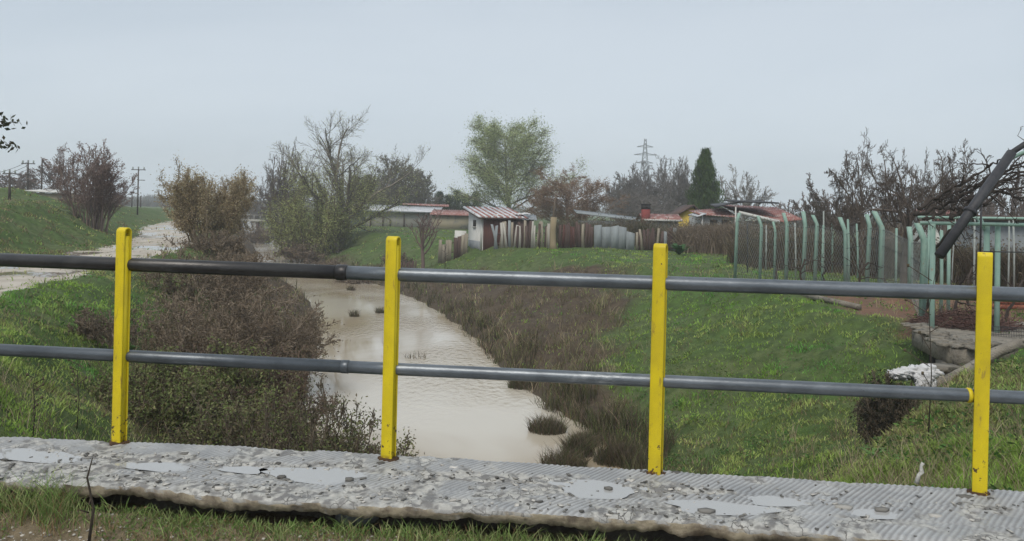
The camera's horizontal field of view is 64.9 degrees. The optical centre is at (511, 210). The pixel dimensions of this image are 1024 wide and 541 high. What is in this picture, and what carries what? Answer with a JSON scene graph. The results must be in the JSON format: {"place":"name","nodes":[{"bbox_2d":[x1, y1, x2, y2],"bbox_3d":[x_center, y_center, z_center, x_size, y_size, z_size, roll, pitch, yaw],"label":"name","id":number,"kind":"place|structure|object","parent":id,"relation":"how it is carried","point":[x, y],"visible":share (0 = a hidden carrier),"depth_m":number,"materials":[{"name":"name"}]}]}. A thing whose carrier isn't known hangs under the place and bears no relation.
{"place":"outdoors","nodes":[
{"label":"outdoors","id":0,"kind":"place"},
{"bbox_2d":[0,218,200,296],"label":"dirt road","id":1,"kind":"structure","parent":0,"point":[151,233],"depth_m":29.72,"materials":[{"name":"gravel"}]},
{"bbox_2d":[242,222,631,468],"bbox_3d":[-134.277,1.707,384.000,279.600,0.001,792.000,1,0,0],"label":"water","id":2,"kind":"structure","parent":0,"point":[477,419],"depth_m":21.70,"materials":[{"name":"liquid"}]},
{"bbox_2d":[506,381,538,389],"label":"rush tuft","id":3,"kind":"object","parent":2,"relation":"in","point":[516,385],"visible":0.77,"depth_m":21.98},
{"bbox_2d":[523,411,575,435],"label":"rush tuft","id":4,"kind":"object","parent":2,"relation":"in","point":[550,426],"visible":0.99,"depth_m":17.69,"materials":[{"name":"plant"}]},
{"bbox_2d":[536,444,598,466],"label":"rush tuft","id":5,"kind":"object","parent":2,"relation":"on","point":[569,458],"visible":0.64,"depth_m":15.25,"materials":[{"name":"plant"}]},
{"bbox_2d":[553,426,602,457],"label":"rush tuft","id":6,"kind":"object","parent":2,"relation":"in","point":[577,443],"visible":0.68,"depth_m":16.05,"materials":[{"name":"plant"}]},
{"bbox_2d":[580,431,645,467],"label":"rush tuft","id":7,"kind":"object","parent":2,"relation":"in","point":[606,456],"visible":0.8,"depth_m":15.60,"materials":[{"name":"plant"}]},
{"bbox_2d":[0,186,1023,491],"bbox_3d":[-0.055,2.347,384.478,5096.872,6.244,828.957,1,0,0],"label":"ground","id":8,"kind":"structure","parent":0,"point":[768,352],"depth_m":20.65,"materials":[{"name":"plant"}]},
{"bbox_2d":[0,112,27,151],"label":"leafy tree","id":9,"kind":"object","parent":8,"relation":"on","point":[4,123],"visible":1,"depth_m":11.57,"materials":[{"name":"black plant"}]},
{"bbox_2d":[0,169,38,189],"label":"bare tree","id":10,"kind":"object","parent":8,"relation":"on","point":[20,182],"visible":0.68,"depth_m":79.96,"materials":[{"name":"grey plant"}]},
{"bbox_2d":[26,156,77,193],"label":"bare tree","id":11,"kind":"object","parent":8,"relation":"on","point":[50,173],"visible":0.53,"depth_m":74.72,"materials":[{"name":"brown plant"}]},
{"bbox_2d":[25,189,83,202],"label":"dike hut","id":12,"kind":"object","parent":8,"relation":"on","point":[52,194],"visible":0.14,"depth_m":62.00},
{"bbox_2d":[27,138,139,231],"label":"bare tree","id":13,"kind":"object","parent":8,"relation":"on","point":[100,189],"visible":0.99,"depth_m":42.70,"materials":[{"name":"brown plant"}]},
{"bbox_2d":[67,305,142,348],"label":"bare bush","id":14,"kind":"object","parent":8,"relation":"on","point":[88,329],"visible":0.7,"depth_m":14.72,"materials":[{"name":"brown plant"}]},
{"bbox_2d":[80,333,282,443],"bbox_3d":[-5.280,2.875,12.962,3.442,1.856,3.294,1,0,0],"label":"bramble bush","id":15,"kind":"object","parent":8,"relation":"on","point":[145,382],"visible":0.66,"depth_m":12.37,"materials":[{"name":"green plant"}]},
{"bbox_2d":[135,312,255,371],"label":"bare bush","id":16,"kind":"object","parent":8,"relation":"on","point":[167,337],"visible":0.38,"depth_m":16.80,"materials":[{"name":"brown plant"}]},
{"bbox_2d":[150,150,266,243],"bbox_3d":[-14.803,-0.499,39.935,5.454,4.873,5.146,1,0,-43],"label":"willow bush","id":17,"kind":"object","parent":8,"relation":"on","point":[188,212],"visible":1,"depth_m":39.19,"materials":[{"name":"brown plant"}]},
{"bbox_2d":[177,229,249,258],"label":"bare bush","id":18,"kind":"object","parent":8,"relation":"on","point":[227,241],"visible":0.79,"depth_m":35.53,"materials":[{"name":"brown plant"}]},
{"bbox_2d":[137,234,296,321],"bbox_3d":[-9.189,2.070,23.964,4.893,2.843,4.841,1,0,-26],"label":"bare bush","id":19,"kind":"object","parent":8,"relation":"on","point":[231,283],"visible":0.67,"depth_m":23.11,"materials":[{"name":"brown plant"}]},
{"bbox_2d":[112,234,322,442],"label":"dry weeds","id":20,"kind":"object","parent":8,"relation":"on","point":[300,292],"visible":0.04,"depth_m":27.64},
{"bbox_2d":[110,278,328,370],"bbox_3d":[-6.981,2.697,19.080,5.291,2.416,5.193,1,0,0],"label":"bare bush","id":21,"kind":"object","parent":8,"relation":"on","point":[242,313],"visible":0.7,"depth_m":18.80,"materials":[{"name":"brown plant"}]},
{"bbox_2d":[189,246,271,288],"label":"bare bush","id":22,"kind":"object","parent":8,"relation":"on","point":[225,255],"visible":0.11,"depth_m":28.72,"materials":[{"name":"brown plant"}]},
{"bbox_2d":[132,339,349,441],"bbox_3d":[-4.679,3.235,14.098,3.724,1.852,4.200,1,0,0],"label":"bramble bush","id":23,"kind":"object","parent":8,"relation":"on","point":[284,375],"visible":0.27,"depth_m":13.99,"materials":[{"name":"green plant"}]},
{"bbox_2d":[235,223,272,243],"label":"bare bush","id":24,"kind":"object","parent":8,"relation":"on","point":[255,236],"visible":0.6,"depth_m":99.95,"materials":[{"name":"brown plant"}]},
{"bbox_2d":[243,199,266,226],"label":"thicket tree","id":25,"kind":"object","parent":8,"relation":"on","point":[256,214],"visible":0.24,"depth_m":168.98,"materials":[{"name":"grey plant"}]},
{"bbox_2d":[203,302,350,371],"bbox_3d":[-6.170,3.359,20.994,3.847,2.041,3.705,1,0,31],"label":"bare bush","id":26,"kind":"object","parent":8,"relation":"on","point":[317,332],"visible":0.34,"depth_m":20.79,"materials":[{"name":"brown plant"}]},
{"bbox_2d":[130,370,424,456],"bbox_3d":[-2.950,3.291,10.136,3.653,2.146,3.923,1,0,0],"label":"bramble bush","id":27,"kind":"object","parent":8,"relation":"on","point":[206,434],"visible":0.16,"depth_m":10.51,"materials":[{"name":"green plant"}]},
{"bbox_2d":[249,137,315,250],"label":"willow tree","id":28,"kind":"object","parent":8,"relation":"on","point":[270,187],"visible":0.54,"depth_m":81.46,"materials":[{"name":"brown plant"}]},
{"bbox_2d":[212,373,380,454],"bbox_3d":[-2.425,3.248,9.690,2.512,2.677,2.405,1,0,44],"label":"bramble bush","id":29,"kind":"object","parent":8,"relation":"on","point":[274,442],"visible":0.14,"depth_m":9.69,"materials":[{"name":"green plant"}]},
{"bbox_2d":[258,188,348,261],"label":"willow tree","id":30,"kind":"object","parent":8,"relation":"on","point":[301,227],"visible":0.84,"depth_m":68.87,"materials":[{"name":"green plant"}]},
{"bbox_2d":[273,237,335,262],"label":"bare bush","id":31,"kind":"object","parent":8,"relation":"on","point":[304,253],"visible":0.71,"depth_m":68.28,"materials":[{"name":"brown plant"}]},
{"bbox_2d":[306,199,355,253],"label":"willow bush","id":32,"kind":"object","parent":8,"relation":"on","point":[339,241],"visible":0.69,"depth_m":69.32,"materials":[{"name":"green plant"}]},
{"bbox_2d":[270,105,430,238],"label":"willow tree","id":33,"kind":"object","parent":8,"relation":"on","point":[364,194],"visible":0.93,"depth_m":73.25,"materials":[{"name":"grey plant"}]},
{"bbox_2d":[0,491,728,540],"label":"bridge beam","id":34,"kind":"structure","parent":8,"relation":"on","point":[660,535],"depth_m":3.69,"materials":[{"name":"concrete"}]},
{"bbox_2d":[0,437,1023,540],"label":"walkway","id":35,"kind":"structure","parent":34,"relation":"on","point":[909,522],"depth_m":3.62,"materials":[{"name":"concrete"}]},
{"bbox_2d":[0,448,81,462],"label":"puddle water","id":36,"kind":"structure","parent":35,"relation":"on","point":[21,454],"depth_m":4.01,"materials":[{"name":"grey liquid"}]},
{"bbox_2d":[115,462,189,471],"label":"puddle water","id":37,"kind":"structure","parent":35,"relation":"on","point":[163,466],"depth_m":3.89,"materials":[{"name":"grey liquid"}]},
{"bbox_2d":[217,466,261,473],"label":"puddle water","id":38,"kind":"structure","parent":35,"relation":"on","point":[247,469],"depth_m":3.87,"materials":[{"name":"grey liquid"}]},
{"bbox_2d":[259,467,369,484],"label":"puddle water","id":39,"kind":"structure","parent":35,"relation":"on","point":[311,475],"depth_m":3.83,"materials":[{"name":"grey liquid"}]},
{"bbox_2d":[0,440,1023,540],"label":"concrete crumbs","id":40,"kind":"object","parent":35,"relation":"on","point":[455,499],"visible":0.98,"depth_m":3.69,"materials":[{"name":"grey concrete"}]},
{"bbox_2d":[0,227,1023,495],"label":"bridge railing","id":41,"kind":"object","parent":35,"relation":"on","point":[660,283],"visible":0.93,"depth_m":4.00,"materials":[{"name":"metal"}]},
{"bbox_2d":[548,480,648,498],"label":"puddle water","id":42,"kind":"structure","parent":35,"relation":"on","point":[583,488],"depth_m":3.71,"materials":[{"name":"grey liquid"}]},
{"bbox_2d":[664,500,781,514],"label":"puddle water","id":43,"kind":"structure","parent":35,"relation":"on","point":[722,508],"depth_m":3.52,"materials":[{"name":"grey liquid"}]},
{"bbox_2d":[743,495,816,506],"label":"puddle water","id":44,"kind":"structure","parent":35,"relation":"on","point":[768,500],"depth_m":3.62,"materials":[{"name":"grey liquid"}]},
{"bbox_2d":[847,509,897,518],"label":"puddle water","id":45,"kind":"structure","parent":35,"relation":"on","point":[873,513],"depth_m":3.48,"materials":[{"name":"grey liquid"}]},
{"bbox_2d":[370,152,423,205],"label":"budding tree","id":46,"kind":"object","parent":8,"relation":"on","point":[391,195],"visible":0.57,"depth_m":110.57,"materials":[{"name":"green plant"}]},
{"bbox_2d":[348,203,448,227],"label":"long shed","id":47,"kind":"structure","parent":8,"relation":"on","point":[410,213],"depth_m":95.00,"materials":[{"name":"metal"}]},
{"bbox_2d":[403,164,442,206],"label":"budding tree","id":48,"kind":"object","parent":8,"relation":"on","point":[427,194],"visible":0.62,"depth_m":116.52,"materials":[{"name":"grey plant"}]},
{"bbox_2d":[406,208,441,267],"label":"fruit tree","id":49,"kind":"object","parent":8,"relation":"on","point":[422,236],"visible":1,"depth_m":49.93,"materials":[{"name":"brown plant"}]},
{"bbox_2d":[429,209,468,228],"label":"brick shed","id":50,"kind":"structure","parent":8,"relation":"on","point":[453,219],"depth_m":88.00,"materials":[{"name":"paint"}]},
{"bbox_2d":[438,233,467,262],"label":"fence","id":51,"kind":"object","parent":8,"relation":"on","point":[460,245],"visible":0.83,"depth_m":51.41,"materials":[{"name":"brown wood"}]},
{"bbox_2d":[462,206,528,250],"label":"white hut","id":52,"kind":"object","parent":8,"relation":"on","point":[480,232],"visible":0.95,"depth_m":51.55,"materials":[{"name":"paint"}]},
{"bbox_2d":[295,242,705,473],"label":"dry grass","id":53,"kind":"structure","parent":8,"relation":"on","point":[594,305],"depth_m":27.83,"materials":[{"name":"plant"}]},
{"bbox_2d":[120,194,902,230],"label":"distant woods","id":54,"kind":"object","parent":8,"relation":"on","point":[147,200],"visible":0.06,"depth_m":300.08,"materials":[{"name":"plant"}]},
{"bbox_2d":[0,197,1023,490],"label":"dead stalks","id":55,"kind":"object","parent":8,"relation":"on","point":[926,475],"visible":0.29,"depth_m":7.85,"materials":[{"name":"plant"}]},
{"bbox_2d":[0,199,1023,491],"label":"weeds","id":56,"kind":"object","parent":8,"relation":"on","point":[942,429],"visible":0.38,"depth_m":9.03,"materials":[{"name":"green plant"}]},
{"bbox_2d":[309,254,716,474],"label":"rushes","id":57,"kind":"object","parent":8,"relation":"on","point":[643,461],"visible":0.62,"depth_m":19.29,"materials":[{"name":"plant"}]},
{"bbox_2d":[496,212,536,245],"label":"lean to","id":58,"kind":"object","parent":8,"relation":"on","point":[532,217],"visible":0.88,"depth_m":51.60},
{"bbox_2d":[441,108,593,212],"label":"poplar tree","id":59,"kind":"object","parent":8,"relation":"on","point":[525,145],"visible":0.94,"depth_m":105.72,"materials":[{"name":"green plant"}]},
{"bbox_2d":[491,220,549,248],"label":"plank fence","id":60,"kind":"object","parent":8,"relation":"on","point":[529,242],"visible":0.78,"depth_m":49.90,"materials":[{"name":"wood"}]},
{"bbox_2d":[549,194,557,248],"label":"fence post","id":61,"kind":"object","parent":8,"relation":"on","point":[553,221],"visible":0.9,"depth_m":49.34,"materials":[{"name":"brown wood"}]},
{"bbox_2d":[513,161,632,223],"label":"bare tree","id":62,"kind":"object","parent":8,"relation":"on","point":[564,194],"visible":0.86,"depth_m":71.06,"materials":[{"name":"brown plant"}]},
{"bbox_2d":[558,222,593,247],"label":"board fence","id":63,"kind":"object","parent":8,"relation":"on","point":[572,237],"visible":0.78,"depth_m":49.69,"materials":[{"name":"brown wood"}]},
{"bbox_2d":[573,209,639,225],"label":"grey shed","id":64,"kind":"structure","parent":8,"relation":"on","point":[601,215],"depth_m":64.51,"materials":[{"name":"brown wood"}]},
{"bbox_2d":[600,179,621,220],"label":"bare tree","id":65,"kind":"object","parent":8,"relation":"on","point":[613,194],"visible":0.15,"depth_m":124.88,"materials":[{"name":"grey plant"}]},
{"bbox_2d":[594,225,634,249],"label":"panel fence","id":66,"kind":"object","parent":8,"relation":"on","point":[618,237],"visible":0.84,"depth_m":49.31,"materials":[{"name":"grey metal"}]},
{"bbox_2d":[612,161,660,215],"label":"bare tree","id":67,"kind":"object","parent":8,"relation":"on","point":[629,184],"visible":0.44,"depth_m":117.33,"materials":[{"name":"brown plant"}]},
{"bbox_2d":[603,187,682,220],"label":"bare tree","id":68,"kind":"object","parent":8,"relation":"on","point":[654,209],"visible":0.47,"depth_m":99.45,"materials":[{"name":"brown plant"}]},
{"bbox_2d":[635,228,659,249],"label":"plank fence","id":69,"kind":"object","parent":8,"relation":"on","point":[645,243],"visible":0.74,"depth_m":49.22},
{"bbox_2d":[543,207,757,245],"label":"creeper tangle","id":70,"kind":"object","parent":8,"relation":"on","point":[632,227],"visible":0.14,"depth_m":54.51,"materials":[{"name":"plant"}]},
{"bbox_2d":[636,204,682,230],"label":"red chimney hut","id":71,"kind":"object","parent":8,"relation":"on","point":[645,210],"visible":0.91,"depth_m":60.15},
{"bbox_2d":[627,154,692,213],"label":"bare tree","id":72,"kind":"object","parent":8,"relation":"on","point":[656,188],"visible":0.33,"depth_m":120.61,"materials":[{"name":"brown plant"}]},
{"bbox_2d":[655,157,692,211],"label":"bare tree","id":73,"kind":"object","parent":8,"relation":"on","point":[678,198],"visible":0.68,"depth_m":111.72,"materials":[{"name":"grey plant"}]},
{"bbox_2d":[660,228,687,250],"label":"board fence","id":74,"kind":"object","parent":8,"relation":"on","point":[665,239],"visible":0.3,"depth_m":49.11,"materials":[{"name":"grey wood"}]},
{"bbox_2d":[668,205,706,227],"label":"yellow hut","id":75,"kind":"object","parent":8,"relation":"on","point":[683,211],"visible":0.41,"depth_m":66.00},
{"bbox_2d":[684,147,727,216],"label":"cypress tree","id":76,"kind":"object","parent":8,"relation":"on","point":[706,192],"visible":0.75,"depth_m":77.35,"materials":[{"name":"green plant"}]},
{"bbox_2d":[661,209,828,255],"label":"vine scrub","id":77,"kind":"object","parent":8,"relation":"on","point":[704,239],"visible":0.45,"depth_m":46.89,"materials":[{"name":"plant"}]},
{"bbox_2d":[688,195,801,227],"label":"red roof house","id":78,"kind":"structure","parent":8,"relation":"on","point":[770,212],"depth_m":55.66,"materials":[{"name":"metal"}]},
{"bbox_2d":[718,163,777,220],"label":"bare tree","id":79,"kind":"object","parent":8,"relation":"on","point":[750,195],"visible":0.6,"depth_m":94.53,"materials":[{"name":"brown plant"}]},
{"bbox_2d":[771,188,865,240],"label":"bare bush","id":80,"kind":"object","parent":8,"relation":"on","point":[795,207],"visible":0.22,"depth_m":70.21,"materials":[{"name":"brown plant"}]},
{"bbox_2d":[733,211,927,318],"bbox_3d":[9.825,1.336,23.547,2.770,2.678,12.138,1,0,-3],"label":"wire fence","id":81,"kind":"object","parent":8,"relation":"on","point":[923,260],"visible":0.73,"depth_m":25.45,"materials":[{"name":"metal"}]},
{"bbox_2d":[802,295,861,308],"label":"garden kerb","id":82,"kind":"structure","parent":8,"relation":"on","point":[841,302],"depth_m":21.63,"materials":[{"name":"concrete"}]},
{"bbox_2d":[801,173,865,239],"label":"fruit tree","id":83,"kind":"object","parent":8,"relation":"on","point":[819,205],"visible":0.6,"depth_m":43.97,"materials":[{"name":"brown plant"}]},
{"bbox_2d":[822,142,904,276],"bbox_3d":[13.523,-0.111,31.064,3.449,5.586,2.959,1,0,-44],"label":"fruit tree","id":84,"kind":"object","parent":8,"relation":"on","point":[855,204],"visible":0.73,"depth_m":31.01,"materials":[{"name":"brown plant"}]},
{"bbox_2d":[717,218,1023,286],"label":"bare vines","id":85,"kind":"object","parent":8,"relation":"on","point":[961,268],"visible":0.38,"depth_m":31.14,"materials":[{"name":"plant"}]},
{"bbox_2d":[846,364,924,447],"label":"bramble bush","id":86,"kind":"object","parent":8,"relation":"on","point":[874,414],"visible":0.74,"depth_m":11.36,"materials":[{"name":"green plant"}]},
{"bbox_2d":[886,364,943,386],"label":"white rags","id":87,"kind":"object","parent":86,"relation":"on","point":[912,372],"visible":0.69,"depth_m":11.35,"materials":[{"name":"fabric"}]},
{"bbox_2d":[854,128,965,283],"bbox_3d":[12.822,-0.063,25.886,3.332,5.386,3.484,1,0,0],"label":"fruit tree","id":88,"kind":"object","parent":8,"relation":"on","point":[903,201],"visible":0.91,"depth_m":25.79,"materials":[{"name":"brown plant"}]},
{"bbox_2d":[904,261,951,440],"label":"weed stalk","id":89,"kind":"object","parent":8,"relation":"on","point":[922,372],"visible":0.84,"depth_m":8.01,"materials":[{"name":"brown plant"}]},
{"bbox_2d":[901,138,977,246],"bbox_3d":[17.490,-0.090,33.027,2.840,5.737,2.822,1,0,25],"label":"fruit tree","id":90,"kind":"object","parent":8,"relation":"on","point":[947,206],"visible":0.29,"depth_m":32.86,"materials":[{"name":"brown plant"}]},
{"bbox_2d":[900,321,1023,386],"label":"concrete outlet","id":91,"kind":"object","parent":8,"relation":"on","point":[953,348],"visible":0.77,"depth_m":14.38,"materials":[{"name":"concrete"}]},
{"bbox_2d":[905,300,1023,331],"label":"brushwood heap","id":92,"kind":"object","parent":91,"relation":"on","point":[960,320],"visible":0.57,"depth_m":16.51,"materials":[{"name":"brown plant"}]},
{"bbox_2d":[918,150,1023,337],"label":"vine trellis","id":93,"kind":"object","parent":8,"relation":"on","point":[997,251],"visible":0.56,"depth_m":15.87,"materials":[{"name":"green paint"}]},
{"bbox_2d":[914,155,999,228],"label":"grapevine","id":94,"kind":"object","parent":93,"relation":"attached to","point":[948,191],"visible":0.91,"depth_m":15.30,"materials":[{"name":"brown plant"}]},
{"bbox_2d":[922,176,999,239],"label":"grapevine","id":95,"kind":"object","parent":93,"relation":"attached to","point":[943,211],"visible":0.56,"depth_m":15.37,"materials":[{"name":"brown plant"}]},
{"bbox_2d":[913,126,1023,215],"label":"grapevine","id":96,"kind":"object","parent":93,"relation":"attached to","point":[930,209],"visible":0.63,"depth_m":15.87,"materials":[{"name":"brown plant"}]},
{"bbox_2d":[935,168,1023,260],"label":"grapevine","id":97,"kind":"object","parent":93,"relation":"attached to","point":[946,234],"visible":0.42,"depth_m":16.49,"materials":[{"name":"brown plant"}]},
{"bbox_2d":[938,158,1023,203],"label":"grapevine","id":98,"kind":"object","parent":93,"relation":"attached to","point":[971,186],"visible":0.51,"depth_m":15.75,"materials":[{"name":"brown plant"}]},
{"bbox_2d":[943,148,1023,219],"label":"grapevine","id":99,"kind":"object","parent":93,"relation":"attached to","point":[960,211],"visible":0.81,"depth_m":15.52,"materials":[{"name":"brown plant"}]},
{"bbox_2d":[961,160,1023,223],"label":"grapevine","id":100,"kind":"object","parent":93,"relation":"attached to","point":[1002,190],"visible":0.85,"depth_m":15.04,"materials":[{"name":"brown plant"}]},
{"bbox_2d":[978,173,1023,205],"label":"grapevine","id":101,"kind":"object","parent":93,"relation":"attached to","point":[996,195],"visible":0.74,"depth_m":15.20,"materials":[{"name":"brown plant"}]},
{"bbox_2d":[934,141,1023,258],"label":"leaning pole","id":102,"kind":"object","parent":8,"relation":"on","point":[970,212],"visible":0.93,"depth_m":11.77,"materials":[{"name":"metal"}]},
{"bbox_2d":[947,215,1023,255],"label":"garden shed","id":103,"kind":"structure","parent":8,"relation":"on","point":[1019,231],"depth_m":40.00,"materials":[{"name":"metal"}]},
{"bbox_2d":[956,177,1023,220],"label":"bare bush","id":104,"kind":"object","parent":8,"relation":"on","point":[991,211],"visible":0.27,"depth_m":59.51,"materials":[{"name":"brown plant"}]},
{"bbox_2d":[0,0,1023,290],"label":"sky","id":105,"kind":"structure","parent":0,"point":[779,92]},
{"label":"road deck","id":106,"kind":"structure","parent":0,"visible":0},
{"bbox_2d":[0,463,654,540],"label":"soil verge","id":107,"kind":"structure","parent":106,"relation":"on","point":[27,527],"depth_m":3.51,"materials":[{"name":"plant"}]},
{"bbox_2d":[79,457,94,540],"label":"weed stalk","id":108,"kind":"object","parent":107,"relation":"on","point":[92,514],"visible":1,"depth_m":3.32,"materials":[{"name":"brown plant"}]},
{"bbox_2d":[0,510,458,540],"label":"gravel","id":109,"kind":"structure","parent":107,"relation":"on","point":[12,536],"depth_m":3.43,"materials":[{"name":"stone"}]},
{"bbox_2d":[336,514,378,526],"bbox_3d":[-0.713,1.404,3.713,0.208,0.112,0.129,1,0,0],"label":"stone","id":110,"kind":"object","parent":107,"relation":"on","point":[341,517],"visible":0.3,"depth_m":3.67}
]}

